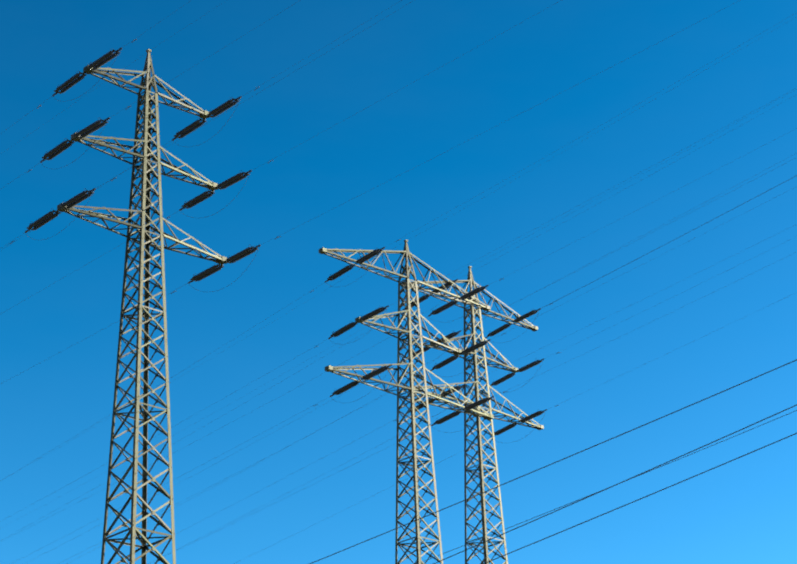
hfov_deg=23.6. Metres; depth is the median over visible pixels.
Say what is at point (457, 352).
pylon
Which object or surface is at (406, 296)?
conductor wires
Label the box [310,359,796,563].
neighbour line wires
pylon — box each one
[25,47,260,563]
[319,240,493,563]
[402,266,546,563]
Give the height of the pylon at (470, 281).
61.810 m
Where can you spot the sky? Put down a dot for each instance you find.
(743, 510)
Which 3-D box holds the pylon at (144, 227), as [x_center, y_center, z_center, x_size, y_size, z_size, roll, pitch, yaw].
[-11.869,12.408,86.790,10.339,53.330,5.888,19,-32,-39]
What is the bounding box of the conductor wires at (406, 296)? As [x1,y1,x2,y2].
[0,0,796,563]
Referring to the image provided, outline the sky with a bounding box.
[0,0,796,563]

